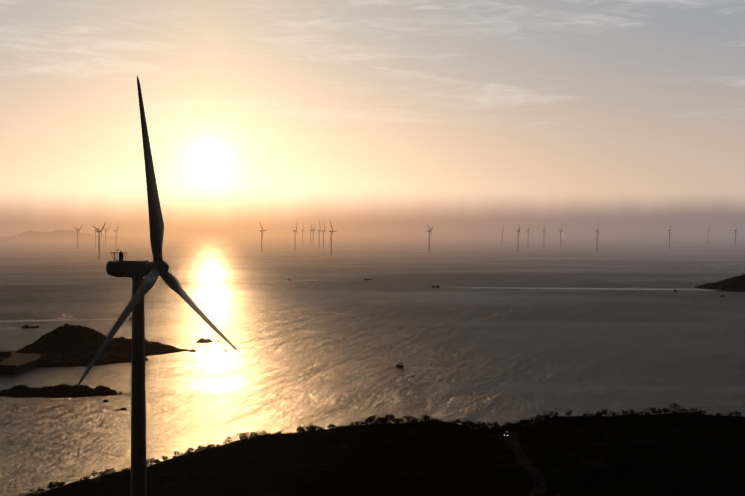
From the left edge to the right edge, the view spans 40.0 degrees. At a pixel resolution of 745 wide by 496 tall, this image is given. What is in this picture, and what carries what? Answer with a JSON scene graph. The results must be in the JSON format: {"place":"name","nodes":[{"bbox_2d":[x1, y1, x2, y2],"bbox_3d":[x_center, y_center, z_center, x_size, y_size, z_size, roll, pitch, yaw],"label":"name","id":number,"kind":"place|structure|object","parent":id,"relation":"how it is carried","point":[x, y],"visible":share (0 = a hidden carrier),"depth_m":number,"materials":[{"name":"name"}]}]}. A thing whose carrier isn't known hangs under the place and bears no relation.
{"place":"outdoors","nodes":[
{"label":"outdoors","id":0,"kind":"place"},
{"bbox_2d":[0,230,744,495],"bbox_3d":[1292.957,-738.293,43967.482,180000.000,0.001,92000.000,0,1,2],"label":"sea","id":1,"kind":"structure","parent":0,"point":[325,353],"depth_m":1061.19,"materials":[{"name":"liquid"}]},
{"bbox_2d":[0,350,41,374],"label":"harbour mole","id":2,"kind":"object","parent":1,"relation":"on","point":[12,362],"visible":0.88,"depth_m":773.12,"materials":[{"name":"grey concrete"}]},
{"bbox_2d":[21,323,38,327],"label":"fishing boat","id":3,"kind":"object","parent":1,"relation":"on","point":[26,326],"visible":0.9,"depth_m":1089.84,"materials":[{"name":"blue"}]},
{"bbox_2d":[0,319,115,321],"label":"boat wake","id":4,"kind":"object","parent":1,"relation":"on","point":[69,319],"visible":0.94,"depth_m":1189.12,"materials":[{"name":"white liquid"}]},
{"bbox_2d":[0,229,127,240],"bbox_3d":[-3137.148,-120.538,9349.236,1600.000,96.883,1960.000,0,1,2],"label":"mountains","id":5,"kind":"structure","parent":1,"relation":"in","point":[60,234],"depth_m":9625.35,"materials":[{"name":"stone"}]},
{"bbox_2d":[74,224,82,248],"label":"offshore turbine","id":6,"kind":"object","parent":1,"relation":"in","point":[77,230],"visible":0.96,"depth_m":5257.33,"materials":[{"name":"white paint"}]},
{"bbox_2d":[92,222,105,258],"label":"offshore turbine","id":7,"kind":"object","parent":1,"relation":"in","point":[99,231],"visible":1,"depth_m":3500.46,"materials":[{"name":"white paint"}]},
{"bbox_2d":[16,323,196,366],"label":"island rock","id":8,"kind":"object","parent":1,"relation":"in","point":[66,345],"visible":0.71,"depth_m":832.76,"materials":[{"name":"brown stone"}]},
{"bbox_2d":[0,338,226,410],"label":"skerry rock","id":9,"kind":"object","parent":1,"relation":"in","point":[50,391],"visible":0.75,"depth_m":645.92,"materials":[{"name":"brown stone"}]},
{"bbox_2d":[259,221,267,251],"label":"offshore turbine","id":10,"kind":"object","parent":1,"relation":"in","point":[261,238],"visible":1,"depth_m":4590.70,"materials":[{"name":"white paint"}]},
{"bbox_2d":[293,226,297,249],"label":"offshore turbine","id":11,"kind":"object","parent":1,"relation":"in","point":[295,238],"visible":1,"depth_m":4989.46,"materials":[{"name":"white paint"}]},
{"bbox_2d":[329,219,335,254],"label":"offshore turbine","id":12,"kind":"object","parent":1,"relation":"in","point":[332,231],"visible":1,"depth_m":4082.51,"materials":[{"name":"white paint"}]},
{"bbox_2d":[396,359,403,366],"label":"fishing boat","id":13,"kind":"object","parent":1,"relation":"on","point":[399,365],"visible":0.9,"depth_m":780.54,"materials":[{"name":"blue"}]},
{"bbox_2d":[427,224,432,252],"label":"offshore turbine","id":14,"kind":"object","parent":1,"relation":"in","point":[429,231],"visible":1,"depth_m":4386.16,"materials":[{"name":"white paint"}]},
{"bbox_2d":[516,227,520,250],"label":"offshore turbine","id":15,"kind":"object","parent":1,"relation":"in","point":[518,239],"visible":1,"depth_m":4718.37,"materials":[{"name":"white paint"}]},
{"bbox_2d":[451,287,712,290],"bbox_3d":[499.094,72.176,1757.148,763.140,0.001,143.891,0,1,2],"label":"boat wake","id":16,"kind":"object","parent":1,"relation":"on","point":[580,288],"visible":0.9,"depth_m":1801.99,"materials":[{"name":"white liquid"}]},
{"bbox_2d":[595,228,598,250],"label":"offshore turbine","id":17,"kind":"object","parent":1,"relation":"in","point":[597,239],"visible":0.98,"depth_m":4842.35,"materials":[{"name":"white paint"}]},
{"bbox_2d":[694,274,744,291],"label":"headland","id":18,"kind":"structure","parent":1,"relation":"in","point":[735,284],"depth_m":1781.32,"materials":[{"name":"brown stone"}]},
{"bbox_2d":[0,0,744,229],"label":"sky","id":19,"kind":"structure","parent":0,"point":[278,114],"materials":[{"name":"orange"}]},
{"bbox_2d":[35,412,744,495],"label":"headland terrain","id":20,"kind":"structure","parent":0,"point":[583,462],"depth_m":352.38,"materials":[{"name":"black plant"}]},
{"bbox_2d":[77,76,236,495],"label":"wind turbine","id":21,"kind":"object","parent":20,"relation":"on","point":[137,271],"visible":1,"depth_m":210.24,"materials":[{"name":"white paint"}]},
{"bbox_2d":[18,402,744,495],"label":"scrub vegetation","id":22,"kind":"object","parent":20,"relation":"on","point":[384,421],"visible":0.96,"depth_m":401.74,"materials":[{"name":"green plant"}]},
{"bbox_2d":[485,431,546,495],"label":"dirt road","id":23,"kind":"structure","parent":0,"point":[534,472],"depth_m":340.96,"materials":[{"name":"brown soil"}]}
]}

